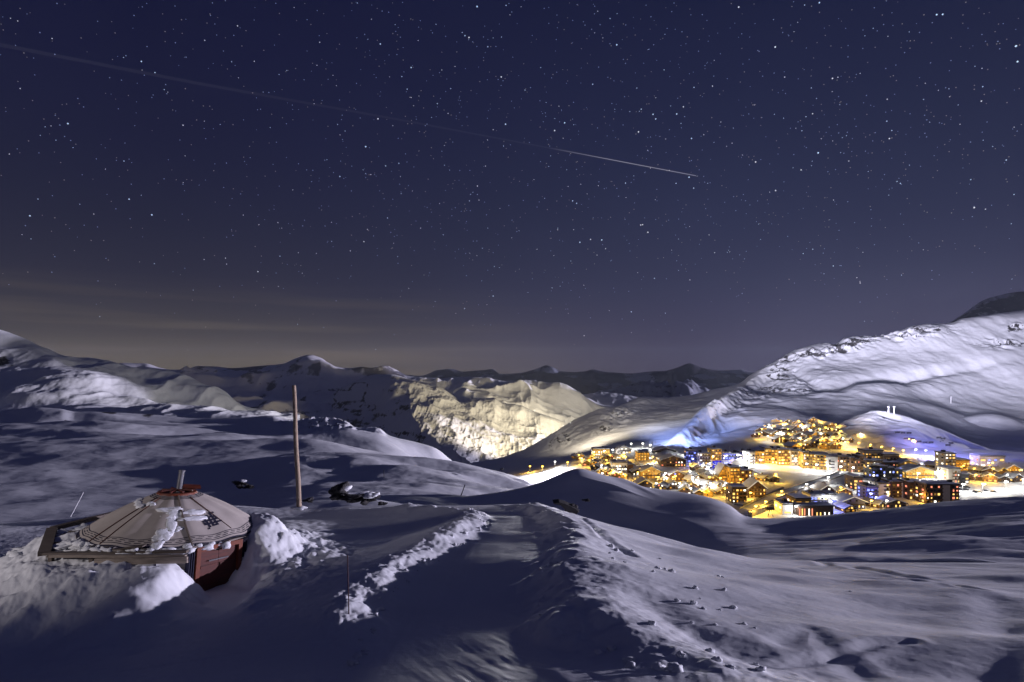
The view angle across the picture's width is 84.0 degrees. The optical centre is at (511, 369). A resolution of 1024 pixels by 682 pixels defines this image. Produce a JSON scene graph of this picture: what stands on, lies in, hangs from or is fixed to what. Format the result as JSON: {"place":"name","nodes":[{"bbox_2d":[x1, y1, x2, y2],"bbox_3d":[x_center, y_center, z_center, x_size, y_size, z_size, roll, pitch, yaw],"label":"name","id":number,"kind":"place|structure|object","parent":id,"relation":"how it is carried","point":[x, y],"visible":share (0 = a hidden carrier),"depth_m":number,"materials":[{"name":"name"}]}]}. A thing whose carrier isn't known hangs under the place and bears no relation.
{"place":"outdoors","nodes":[
{"label":"outdoors","id":0,"kind":"place"},
{"bbox_2d":[0,330,299,420],"bbox_3d":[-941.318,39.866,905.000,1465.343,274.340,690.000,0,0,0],"label":"hill","id":1,"kind":"structure","parent":0,"point":[32,374],"depth_m":863.74,"materials":[{"name":"snow"}]},
{"bbox_2d":[0,407,451,522],"bbox_3d":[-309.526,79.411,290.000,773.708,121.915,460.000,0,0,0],"label":"plateau","id":2,"kind":"structure","parent":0,"point":[55,463],"depth_m":187.79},
{"bbox_2d":[119,355,407,418],"bbox_3d":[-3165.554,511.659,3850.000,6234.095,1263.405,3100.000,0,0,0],"label":"long dark mountain","id":3,"kind":"structure","parent":0,"point":[316,380],"depth_m":3987.31,"materials":[{"name":"snow"}]},
{"bbox_2d":[225,452,533,508],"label":"pale mound","id":4,"kind":"object","parent":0,"point":[395,480],"visible":0.32,"depth_m":132.70,"materials":[{"name":"snow"}]},
{"bbox_2d":[232,480,248,488],"bbox_3d":[-28.642,12.080,59.983,1.348,0.923,1.536,0,0,41],"label":"rock","id":5,"kind":"object","parent":4,"relation":"on","point":[239,484],"visible":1,"depth_m":59.72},
{"bbox_2d":[320,374,565,462],"bbox_3d":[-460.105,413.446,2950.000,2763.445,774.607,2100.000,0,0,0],"label":"central mountain","id":6,"kind":"structure","parent":0,"point":[450,426],"depth_m":2871.24,"materials":[{"name":"snow"}]},
{"bbox_2d":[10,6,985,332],"bbox_3d":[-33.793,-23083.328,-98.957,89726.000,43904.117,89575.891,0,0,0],"label":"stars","id":7,"kind":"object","parent":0,"point":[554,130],"visible":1,"depth_m":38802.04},
{"bbox_2d":[404,375,613,423],"bbox_3d":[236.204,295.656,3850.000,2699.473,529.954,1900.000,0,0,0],"label":"second lit mountain","id":8,"kind":"structure","parent":0,"point":[564,403],"depth_m":3624.40,"materials":[{"name":"snow"}]},
{"bbox_2d":[0,0,1021,345],"bbox_3d":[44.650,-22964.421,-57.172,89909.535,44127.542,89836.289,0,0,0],"label":"stars","id":9,"kind":"object","parent":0,"point":[510,144],"visible":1,"depth_m":38393.96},
{"bbox_2d":[0,502,1023,681],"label":"snow","id":10,"kind":"structure","parent":0,"point":[274,608],"depth_m":12.73,"materials":[{"name":"snow"}]},
{"bbox_2d":[37,511,188,563],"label":"deck","id":11,"kind":"structure","parent":10,"relation":"on","point":[132,557],"depth_m":14.55,"materials":[{"name":"brown wood"}]},
{"bbox_2d":[71,470,252,590],"bbox_3d":[-10.086,4.765,16.897,4.840,3.504,4.909,5,-2,-31],"label":"yurt","id":12,"kind":"object","parent":10,"relation":"on","point":[215,532],"visible":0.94,"depth_m":15.77,"materials":[{"name":"beige fabric"}]},
{"bbox_2d":[199,544,236,590],"bbox_3d":[-8.182,5.713,15.789,0.142,1.605,1.183,0,0,31],"label":"door","id":13,"kind":"structure","parent":12,"relation":"in","point":[217,566],"depth_m":15.78,"materials":[{"name":"red paint"}]},
{"bbox_2d":[291,385,307,509],"bbox_3d":[-12.366,4.512,33.098,1.086,7.226,0.817,0,0,0],"label":"wooden pole","id":14,"kind":"object","parent":10,"relation":"on","point":[298,506],"visible":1,"depth_m":33.08,"materials":[{"name":"brown wood"}]},
{"bbox_2d":[328,481,351,500],"bbox_3d":[-12.087,8.532,40.029,1.653,1.247,1.969,0,0,0],"label":"rock","id":15,"kind":"object","parent":10,"relation":"on","point":[335,492],"visible":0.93,"depth_m":39.52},
{"bbox_2d":[337,491,368,502],"bbox_3d":[-11.234,9.007,40.081,2.290,0.717,2.182,0,0,0],"label":"rock","id":16,"kind":"object","parent":10,"relation":"on","point":[353,497],"visible":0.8,"depth_m":39.50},
{"bbox_2d":[360,491,380,504],"bbox_3d":[-10.031,9.065,40.002,1.517,0.809,1.924,0,0,25],"label":"rock","id":17,"kind":"object","parent":10,"relation":"on","point":[368,497],"visible":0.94,"depth_m":39.60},
{"bbox_2d":[553,499,578,513],"bbox_3d":[4.195,10.669,44.209,2.049,1.039,1.443,0,0,0],"label":"rock","id":18,"kind":"object","parent":10,"relation":"on","point":[570,507],"visible":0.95,"depth_m":43.50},
{"bbox_2d":[651,662,665,670],"bbox_3d":[2.183,4.426,8.457,0.230,0.163,0.187,0,0,0],"label":"snow chunk","id":19,"kind":"object","parent":10,"relation":"on","point":[658,666],"visible":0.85,"depth_m":8.41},
{"bbox_2d":[664,662,683,672],"bbox_3d":[2.356,4.375,8.311,0.278,0.177,0.298,0,0,0],"label":"snow boulder","id":20,"kind":"object","parent":10,"relation":"on","point":[673,667],"visible":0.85,"depth_m":8.25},
{"bbox_2d":[0,0,1023,375],"label":"sky","id":21,"kind":"structure","parent":0,"point":[56,303],"materials":[{"name":"blue"}]},
{"bbox_2d":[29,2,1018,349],"bbox_3d":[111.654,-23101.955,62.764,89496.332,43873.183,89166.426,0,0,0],"label":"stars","id":22,"kind":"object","parent":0,"point":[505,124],"visible":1,"depth_m":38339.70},
{"bbox_2d":[408,363,753,393],"bbox_3d":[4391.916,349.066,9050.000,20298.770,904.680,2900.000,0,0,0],"label":"mountain range","id":23,"kind":"structure","parent":0,"point":[589,381],"depth_m":8709.07,"materials":[{"name":"stone"}]},
{"bbox_2d":[583,392,637,406],"bbox_3d":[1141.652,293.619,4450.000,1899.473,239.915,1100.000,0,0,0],"label":"grey shoulder hill","id":24,"kind":"structure","parent":0,"point":[610,399],"depth_m":4384.50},
{"bbox_2d":[608,379,709,396],"bbox_3d":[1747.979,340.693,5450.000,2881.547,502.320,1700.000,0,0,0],"label":"pale foothill","id":25,"kind":"structure","parent":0,"point":[649,388],"depth_m":5350.26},
{"bbox_2d":[458,469,1023,562],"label":"snow saddle","id":26,"kind":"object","parent":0,"point":[987,530],"visible":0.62,"depth_m":72.25,"materials":[{"name":"snow"}]},
{"bbox_2d":[465,310,1023,468],"bbox_3d":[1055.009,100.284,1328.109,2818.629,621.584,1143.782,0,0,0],"label":"mountain","id":27,"kind":"structure","parent":0,"point":[948,377],"depth_m":1207.31,"materials":[{"name":"snow"}]},
{"bbox_2d":[490,423,1023,517],"bbox_3d":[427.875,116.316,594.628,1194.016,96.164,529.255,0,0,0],"label":"valley floor","id":28,"kind":"structure","parent":0,"point":[740,439],"depth_m":626.59,"materials":[{"name":"snow"}]},
{"bbox_2d":[591,446,609,456],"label":"apartment block","id":29,"kind":"structure","parent":28,"relation":"on","point":[597,451],"depth_m":659.65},
{"bbox_2d":[610,459,627,471],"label":"apartment block","id":30,"kind":"structure","parent":28,"relation":"on","point":[615,464],"depth_m":544.87,"materials":[{"name":"grey"}]},
{"bbox_2d":[614,444,631,453],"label":"chalet","id":31,"kind":"object","parent":28,"relation":"on","point":[622,449],"visible":0.98,"depth_m":654.92,"materials":[{"name":"grey"}]},
{"bbox_2d":[635,449,649,460],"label":"apartment block","id":32,"kind":"structure","parent":28,"relation":"on","point":[641,454],"depth_m":598.71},
{"bbox_2d":[633,476,653,487],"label":"chalet","id":33,"kind":"object","parent":28,"relation":"on","point":[643,481],"visible":0.61,"depth_m":482.05,"materials":[{"name":"brown"}]},
{"bbox_2d":[638,464,661,477],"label":"chalet","id":34,"kind":"object","parent":28,"relation":"on","point":[648,471],"visible":0.91,"depth_m":522.73,"materials":[{"name":"gold"}]},
{"bbox_2d":[653,481,668,489],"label":"chalet","id":35,"kind":"object","parent":28,"relation":"on","point":[663,485],"visible":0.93,"depth_m":481.65,"materials":[{"name":"grey"}]},
{"bbox_2d":[651,446,676,452],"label":"chalet","id":36,"kind":"object","parent":28,"relation":"on","point":[658,449],"visible":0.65,"depth_m":623.09,"materials":[{"name":"grey"}]},
{"bbox_2d":[656,453,686,466],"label":"chalet","id":37,"kind":"object","parent":28,"relation":"on","point":[669,460],"visible":1,"depth_m":567.29,"materials":[{"name":"brown"}]},
{"bbox_2d":[666,478,680,489],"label":"chalet","id":38,"kind":"object","parent":28,"relation":"on","point":[672,484],"visible":0.77,"depth_m":482.98,"materials":[{"name":"brown"}]},
{"bbox_2d":[665,468,685,480],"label":"chalet","id":39,"kind":"object","parent":28,"relation":"on","point":[671,473],"visible":0.91,"depth_m":514.46,"materials":[{"name":"wood"}]},
{"bbox_2d":[678,484,692,492],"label":"chalet","id":40,"kind":"object","parent":28,"relation":"on","point":[684,488],"visible":0.73,"depth_m":464.58,"materials":[{"name":"brown"}]},
{"bbox_2d":[684,447,697,462],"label":"apartment block","id":41,"kind":"structure","parent":28,"relation":"on","point":[690,454],"depth_m":580.11,"materials":[{"name":"blue"}]},
{"bbox_2d":[688,462,701,470],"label":"chalet","id":42,"kind":"object","parent":28,"relation":"on","point":[693,466],"visible":0.77,"depth_m":549.44,"materials":[{"name":"grey"}]},
{"bbox_2d":[691,486,705,495],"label":"chalet","id":43,"kind":"object","parent":28,"relation":"on","point":[696,490],"visible":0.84,"depth_m":459.98,"materials":[{"name":"grey"}]},
{"bbox_2d":[696,450,710,463],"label":"apartment block","id":44,"kind":"structure","parent":28,"relation":"on","point":[703,457],"depth_m":571.14,"materials":[{"name":"grey"}]},
{"bbox_2d":[695,478,711,487],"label":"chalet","id":45,"kind":"object","parent":28,"relation":"on","point":[704,482],"visible":0.52,"depth_m":487.64,"materials":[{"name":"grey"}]},
{"bbox_2d":[699,485,714,496],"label":"chalet","id":46,"kind":"object","parent":28,"relation":"on","point":[708,491],"visible":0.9,"depth_m":459.64,"materials":[{"name":"orange"}]},
{"bbox_2d":[707,446,721,460],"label":"apartment block","id":47,"kind":"structure","parent":28,"relation":"on","point":[715,452],"depth_m":587.11,"materials":[{"name":"brown"}]},
{"bbox_2d":[710,485,725,494],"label":"chalet","id":48,"kind":"object","parent":28,"relation":"on","point":[718,490],"visible":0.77,"depth_m":467.51,"materials":[{"name":"brown"}]},
{"bbox_2d":[713,462,726,480],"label":"apartment block","id":49,"kind":"structure","parent":28,"relation":"on","point":[719,470],"depth_m":508.35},
{"bbox_2d":[721,449,742,459],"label":"hall","id":50,"kind":"structure","parent":28,"relation":"on","point":[729,455],"depth_m":587.79,"materials":[{"name":"grey"}]},
{"bbox_2d":[725,463,740,482],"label":"apartment block","id":51,"kind":"structure","parent":28,"relation":"on","point":[733,473],"depth_m":499.54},
{"bbox_2d":[725,483,746,502],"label":"apartment block","id":52,"kind":"structure","parent":28,"relation":"on","point":[736,492],"depth_m":438.61,"materials":[{"name":"brown"}]},
{"bbox_2d":[729,458,744,464],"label":"marquee","id":53,"kind":"object","parent":28,"relation":"on","point":[738,461],"visible":0.94,"depth_m":569.59},
{"bbox_2d":[740,466,752,483],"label":"apartment block","id":54,"kind":"structure","parent":28,"relation":"on","point":[745,472],"depth_m":502.74,"materials":[{"name":"brown"}]},
{"bbox_2d":[743,449,755,464],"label":"apartment block","id":55,"kind":"structure","parent":28,"relation":"on","point":[749,456],"depth_m":568.24,"materials":[{"name":"grey"}]},
{"bbox_2d":[742,477,767,497],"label":"chalet","id":56,"kind":"structure","parent":28,"relation":"on","point":[756,488],"depth_m":451.16,"materials":[{"name":"brown"}]},
{"bbox_2d":[749,447,764,463],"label":"apartment block","id":57,"kind":"structure","parent":28,"relation":"on","point":[759,453],"depth_m":570.92,"materials":[{"name":"brown"}]},
{"bbox_2d":[752,473,768,481],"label":"chalet","id":58,"kind":"object","parent":28,"relation":"on","point":[761,477],"visible":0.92,"depth_m":512.95,"materials":[{"name":"brown"}]},
{"bbox_2d":[748,502,773,516],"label":"retaining wall","id":59,"kind":"structure","parent":28,"relation":"on","point":[756,512],"depth_m":406.86,"materials":[{"name":"concrete"}]},
{"bbox_2d":[759,446,776,463],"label":"apartment block","id":60,"kind":"structure","parent":28,"relation":"on","point":[770,452],"depth_m":572.95,"materials":[{"name":"orange"}]},
{"bbox_2d":[767,473,780,481],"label":"chalet","id":61,"kind":"object","parent":28,"relation":"on","point":[772,478],"visible":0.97,"depth_m":507.41,"materials":[{"name":"brown"}]},
{"bbox_2d":[770,435,785,442],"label":"chalet","id":62,"kind":"object","parent":28,"relation":"on","point":[775,439],"visible":0.95,"depth_m":667.82,"materials":[{"name":"brown"}]},
{"bbox_2d":[774,446,789,464],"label":"apartment block","id":63,"kind":"structure","parent":28,"relation":"on","point":[783,453],"depth_m":569.45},
{"bbox_2d":[774,499,793,514],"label":"apartment block","id":64,"kind":"structure","parent":28,"relation":"on","point":[783,506],"depth_m":403.93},
{"bbox_2d":[783,441,801,448],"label":"chalet","id":65,"kind":"object","parent":28,"relation":"on","point":[788,444],"visible":0.62,"depth_m":630.71,"materials":[{"name":"grey"}]},
{"bbox_2d":[740,470,850,514],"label":"road","id":66,"kind":"structure","parent":28,"relation":"on","point":[836,477],"depth_m":462.71,"materials":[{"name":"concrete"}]},
{"bbox_2d":[789,447,801,465],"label":"apartment block","id":67,"kind":"structure","parent":28,"relation":"on","point":[793,456],"depth_m":565.87,"materials":[{"name":"grey"}]},
{"bbox_2d":[786,493,811,501],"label":"apartment block","id":68,"kind":"structure","parent":28,"relation":"on","point":[795,497],"depth_m":412.38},
{"bbox_2d":[796,440,811,448],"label":"chalet","id":69,"kind":"object","parent":28,"relation":"on","point":[806,445],"visible":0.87,"depth_m":633.08,"materials":[{"name":"brown"}]},
{"bbox_2d":[798,449,815,468],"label":"apartment block","id":70,"kind":"structure","parent":28,"relation":"on","point":[805,456],"depth_m":556.14,"materials":[{"name":"orange"}]},
{"bbox_2d":[804,438,819,447],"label":"chalet","id":71,"kind":"object","parent":28,"relation":"on","point":[813,442],"visible":0.62,"depth_m":640.81,"materials":[{"name":"grey"}]},
{"bbox_2d":[791,502,834,515],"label":"shop building","id":72,"kind":"structure","parent":28,"relation":"on","point":[812,508],"depth_m":400.75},
{"bbox_2d":[801,490,827,501],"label":"apartment block","id":73,"kind":"structure","parent":28,"relation":"on","point":[817,496],"depth_m":434.42,"materials":[{"name":"grey"}]},
{"bbox_2d":[813,451,827,469],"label":"apartment block","id":74,"kind":"structure","parent":28,"relation":"on","point":[820,459],"depth_m":550.94,"materials":[{"name":"grey"}]},
{"bbox_2d":[810,481,836,491],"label":"chalet","id":75,"kind":"object","parent":28,"relation":"on","point":[817,485],"visible":0.5,"depth_m":461.02,"materials":[{"name":"grey"}]},
{"bbox_2d":[817,441,830,449],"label":"chalet","id":76,"kind":"object","parent":28,"relation":"on","point":[824,445],"visible":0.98,"depth_m":633.36,"materials":[{"name":"brown"}]},
{"bbox_2d":[819,490,837,503],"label":"apartment block","id":77,"kind":"structure","parent":28,"relation":"on","point":[830,493],"depth_m":435.69,"materials":[{"name":"grey"}]},
{"bbox_2d":[823,454,837,470],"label":"apartment block","id":78,"kind":"structure","parent":28,"relation":"on","point":[832,460],"depth_m":547.08,"materials":[{"name":"grey"}]},
{"bbox_2d":[827,441,842,448],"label":"chalet","id":79,"kind":"object","parent":28,"relation":"on","point":[832,444],"visible":0.84,"depth_m":634.99,"materials":[{"name":"brown"}]},
{"bbox_2d":[833,453,848,470],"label":"apartment block","id":80,"kind":"structure","parent":28,"relation":"on","point":[843,459],"depth_m":543.19,"materials":[{"name":"brown"}]},
{"bbox_2d":[834,485,853,494],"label":"chalet","id":81,"kind":"object","parent":28,"relation":"on","point":[845,489],"visible":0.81,"depth_m":462.20,"materials":[{"name":"brown"}]},
{"bbox_2d":[833,501,857,512],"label":"chalet","id":82,"kind":"object","parent":28,"relation":"on","point":[846,507],"visible":0.98,"depth_m":410.44,"materials":[{"name":"grey"}]},
{"bbox_2d":[830,492,866,508],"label":"chalet","id":83,"kind":"object","parent":28,"relation":"on","point":[854,501],"visible":0.83,"depth_m":420.01,"materials":[{"name":"grey"}]},
{"bbox_2d":[844,473,862,489],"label":"apartment block","id":84,"kind":"structure","parent":28,"relation":"on","point":[851,480],"depth_m":482.95,"materials":[{"name":"brown"}]},
{"bbox_2d":[847,452,863,472],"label":"apartment block","id":85,"kind":"structure","parent":28,"relation":"on","point":[855,460],"depth_m":539.87,"materials":[{"name":"brown"}]},
{"bbox_2d":[856,482,878,497],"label":"apartment block","id":86,"kind":"structure","parent":28,"relation":"on","point":[865,489],"depth_m":450.11,"materials":[{"name":"blue"}]},
{"bbox_2d":[857,447,883,458],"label":"apartment block","id":87,"kind":"structure","parent":28,"relation":"on","point":[872,452],"depth_m":569.90,"materials":[{"name":"brown"}]},
{"bbox_2d":[863,457,882,465],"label":"apartment block","id":88,"kind":"structure","parent":28,"relation":"on","point":[867,461],"depth_m":535.37,"materials":[{"name":"grey"}]},
{"bbox_2d":[862,497,885,507],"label":"chalet","id":89,"kind":"object","parent":28,"relation":"on","point":[876,503],"visible":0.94,"depth_m":423.71,"materials":[{"name":"brown"}]},
{"bbox_2d":[868,479,890,496],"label":"apartment block","id":90,"kind":"structure","parent":28,"relation":"on","point":[883,487],"depth_m":453.34,"materials":[{"name":"grey"}]},
{"bbox_2d":[863,463,902,479],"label":"hotel","id":91,"kind":"structure","parent":28,"relation":"on","point":[877,470],"depth_m":500.56,"materials":[{"name":"grey"}]},
{"bbox_2d":[880,452,899,459],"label":"apartment block","id":92,"kind":"structure","parent":28,"relation":"on","point":[889,455],"depth_m":563.68,"materials":[{"name":"brown"}]},
{"bbox_2d":[882,459,898,466],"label":"apartment block","id":93,"kind":"structure","parent":28,"relation":"on","point":[890,462],"depth_m":538.60,"materials":[{"name":"grey"}]},
{"bbox_2d":[875,495,906,507],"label":"chalet","id":94,"kind":"object","parent":28,"relation":"on","point":[892,502],"visible":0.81,"depth_m":420.44,"materials":[{"name":"brown"}]},
{"bbox_2d":[881,477,902,497],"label":"apartment block","id":95,"kind":"structure","parent":28,"relation":"on","point":[896,488],"depth_m":452.95,"materials":[{"name":"brown"}]},
{"bbox_2d":[893,458,918,466],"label":"chalet","id":96,"kind":"object","parent":28,"relation":"on","point":[902,461],"visible":0.36,"depth_m":552.53,"materials":[{"name":"wood"}]},
{"bbox_2d":[897,478,916,499],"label":"apartment block","id":97,"kind":"structure","parent":28,"relation":"on","point":[908,489],"depth_m":447.78,"materials":[{"name":"brown"}]},
{"bbox_2d":[897,463,935,478],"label":"chalet","id":98,"kind":"object","parent":28,"relation":"on","point":[909,470],"visible":0.86,"depth_m":516.77,"materials":[{"name":"wood"}]},
{"bbox_2d":[914,479,959,503],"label":"apartment block","id":99,"kind":"structure","parent":28,"relation":"on","point":[932,491],"depth_m":432.79,"materials":[{"name":"brown"}]},
{"bbox_2d":[934,450,956,470],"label":"apartment block","id":100,"kind":"structure","parent":28,"relation":"on","point":[943,457],"depth_m":532.57,"materials":[{"name":"grey"}]},
{"bbox_2d":[936,465,961,482],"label":"apartment block","id":101,"kind":"structure","parent":28,"relation":"on","point":[946,472],"depth_m":500.54,"materials":[{"name":"grey"}]},
{"bbox_2d":[955,457,970,470],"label":"apartment block","id":102,"kind":"structure","parent":28,"relation":"on","point":[960,462],"depth_m":544.57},
{"bbox_2d":[959,471,969,483],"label":"apartment block","id":103,"kind":"structure","parent":28,"relation":"on","point":[964,478],"depth_m":497.47,"materials":[{"name":"grey"}]},
{"bbox_2d":[966,465,985,472],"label":"chalet","id":104,"kind":"object","parent":28,"relation":"on","point":[976,467],"visible":0.69,"depth_m":537.09,"materials":[{"name":"brown"}]},
{"bbox_2d":[971,471,982,480],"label":"chalet","id":105,"kind":"object","parent":28,"relation":"on","point":[977,477],"visible":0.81,"depth_m":507.28,"materials":[{"name":"brown"}]},
{"bbox_2d":[969,453,1004,465],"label":"hall","id":106,"kind":"structure","parent":28,"relation":"on","point":[980,459],"depth_m":564.85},
{"bbox_2d":[980,471,999,482],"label":"chalet","id":107,"kind":"object","parent":28,"relation":"on","point":[986,477],"visible":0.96,"depth_m":501.91,"materials":[{"name":"orange"}]},
{"bbox_2d":[990,465,1008,473],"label":"chalet","id":108,"kind":"object","parent":28,"relation":"on","point":[1000,470],"visible":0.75,"depth_m":528.86,"materials":[{"name":"brown"}]},
{"bbox_2d":[994,473,1011,482],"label":"chalet","id":109,"kind":"object","parent":28,"relation":"on","point":[1002,477],"visible":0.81,"depth_m":501.77,"materials":[{"name":"grey"}]},
{"bbox_2d":[993,462,1022,472],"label":"chalet","id":110,"kind":"object","parent":28,"relation":"on","point":[1009,467],"visible":0.62,"depth_m":530.77,"materials":[{"name":"wood"}]},
{"bbox_2d":[1004,472,1023,481],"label":"chalet","id":111,"kind":"object","parent":28,"relation":"on","point":[1015,477],"visible":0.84,"depth_m":502.94,"materials":[{"name":"grey"}]},
{"bbox_2d":[734,486,783,505],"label":"road","id":112,"kind":"structure","parent":0,"point":[768,491],"depth_m":450.49,"materials":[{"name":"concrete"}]},
{"bbox_2d":[837,410,990,452],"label":"hamlet knoll","id":113,"kind":"structure","parent":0,"point":[878,428],"depth_m":687.84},
{"bbox_2d":[950,292,1023,322],"bbox_3d":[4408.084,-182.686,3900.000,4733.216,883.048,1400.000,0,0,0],"label":"dark mountain","id":114,"kind":"structure","parent":0,"point":[1009,302],"depth_m":3873.78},
{"bbox_2d":[963,414,1023,430],"bbox_3d":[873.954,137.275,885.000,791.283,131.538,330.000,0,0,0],"label":"rounded dome hill","id":115,"kind":"structure","parent":0,"point":[999,422],"depth_m":890.05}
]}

